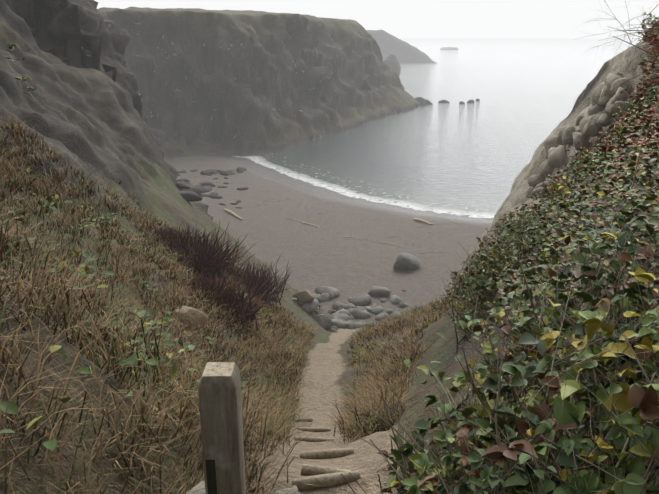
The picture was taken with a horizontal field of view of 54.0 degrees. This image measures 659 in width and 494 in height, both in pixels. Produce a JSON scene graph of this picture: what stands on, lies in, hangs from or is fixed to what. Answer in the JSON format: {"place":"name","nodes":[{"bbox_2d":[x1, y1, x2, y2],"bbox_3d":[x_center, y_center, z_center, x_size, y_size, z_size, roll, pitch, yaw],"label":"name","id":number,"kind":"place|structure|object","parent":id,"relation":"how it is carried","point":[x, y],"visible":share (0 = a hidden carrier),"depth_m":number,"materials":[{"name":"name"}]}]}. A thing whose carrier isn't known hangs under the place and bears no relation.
{"place":"outdoors","nodes":[
{"label":"outdoors","id":0,"kind":"place"},
{"bbox_2d":[0,0,658,493],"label":"terrain","id":1,"kind":"structure","parent":0,"point":[148,104],"depth_m":38.31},
{"bbox_2d":[114,282,214,366],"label":"leaves","id":2,"kind":"object","parent":1,"relation":"on","point":[154,285],"visible":0.1,"depth_m":9.80,"materials":[{"name":"green plant"}]},
{"bbox_2d":[176,167,247,208],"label":"beach boulders","id":3,"kind":"object","parent":1,"relation":"on","point":[192,195],"visible":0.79,"depth_m":76.85,"materials":[{"name":"grey stone"}]},
{"bbox_2d":[186,362,245,493],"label":"wooden post","id":4,"kind":"object","parent":1,"relation":"on","point":[220,402],"visible":1,"depth_m":1.92,"materials":[{"name":"grey wood"}]},
{"bbox_2d":[144,222,292,333],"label":"brown dead bushes","id":5,"kind":"object","parent":1,"relation":"on","point":[206,257],"visible":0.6,"depth_m":16.11,"materials":[{"name":"brown plant"}]},
{"bbox_2d":[0,114,458,493],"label":"dry grass tufts","id":6,"kind":"object","parent":1,"relation":"on","point":[268,417],"visible":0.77,"depth_m":4.62,"materials":[{"name":"brown plant"}]},
{"bbox_2d":[0,43,507,450],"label":"bramble leaves","id":7,"kind":"object","parent":1,"relation":"on","point":[13,409],"visible":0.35,"depth_m":3.83,"materials":[{"name":"green plant"}]},
{"bbox_2d":[270,485,299,493],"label":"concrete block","id":8,"kind":"structure","parent":1,"relation":"on","point":[294,488],"depth_m":2.67,"materials":[{"name":"grey concrete"}]},
{"bbox_2d":[173,286,407,331],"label":"rocks","id":9,"kind":"object","parent":1,"relation":"on","point":[343,315],"visible":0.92,"depth_m":40.32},
{"bbox_2d":[292,418,360,489],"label":"log steps","id":10,"kind":"structure","parent":1,"relation":"on","point":[321,476],"depth_m":3.00,"materials":[{"name":"brown wood"}]},
{"bbox_2d":[223,208,440,253],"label":"driftwood logs","id":11,"kind":"object","parent":1,"relation":"on","point":[240,218],"visible":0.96,"depth_m":63.55,"materials":[{"name":"wood"}]},
{"bbox_2d":[393,253,419,268],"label":"beach boulder","id":12,"kind":"object","parent":1,"relation":"on","point":[406,261],"visible":1,"depth_m":49.52,"materials":[{"name":"grey stone"}]},
{"bbox_2d":[383,54,479,105],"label":"sea stacks","id":13,"kind":"object","parent":1,"relation":"on","point":[391,61],"visible":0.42,"depth_m":297.23,"materials":[{"name":"grey stone"}]},
{"bbox_2d":[341,12,658,493],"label":"bank shrub","id":14,"kind":"object","parent":1,"relation":"on","point":[643,400],"depth_m":1.58,"materials":[{"name":"green plant"}]},
{"bbox_2d":[462,21,658,322],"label":"red leaves","id":15,"kind":"object","parent":1,"relation":"on","point":[619,186],"visible":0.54,"depth_m":4.48,"materials":[{"name":"green plant"}]},
{"bbox_2d":[523,68,633,198],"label":"rock outcrop","id":16,"kind":"object","parent":1,"relation":"on","point":[601,110],"visible":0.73,"depth_m":19.37,"materials":[{"name":"grey stone"}]},
{"bbox_2d":[566,1,658,117],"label":"bare branches","id":17,"kind":"object","parent":1,"relation":"on","point":[625,30],"visible":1,"depth_m":2.21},
{"bbox_2d":[94,0,658,37],"label":"sky","id":18,"kind":"structure","parent":0,"point":[399,18],"materials":[{"name":"white"}]},
{"bbox_2d":[366,30,435,63],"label":"distant headland","id":19,"kind":"structure","parent":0,"point":[403,52],"depth_m":457.37,"materials":[{"name":"grey stone"}]},
{"bbox_2d":[233,38,641,217],"bbox_3d":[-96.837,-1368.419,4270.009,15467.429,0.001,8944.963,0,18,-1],"label":"sea","id":20,"kind":"structure","parent":0,"point":[454,156],"depth_m":131.17,"materials":[{"name":"grey liquid"}]},
{"bbox_2d":[440,47,457,49],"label":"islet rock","id":21,"kind":"object","parent":20,"relation":"in","point":[449,48],"visible":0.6,"depth_m":928.61,"materials":[{"name":"grey stone"}]}
]}

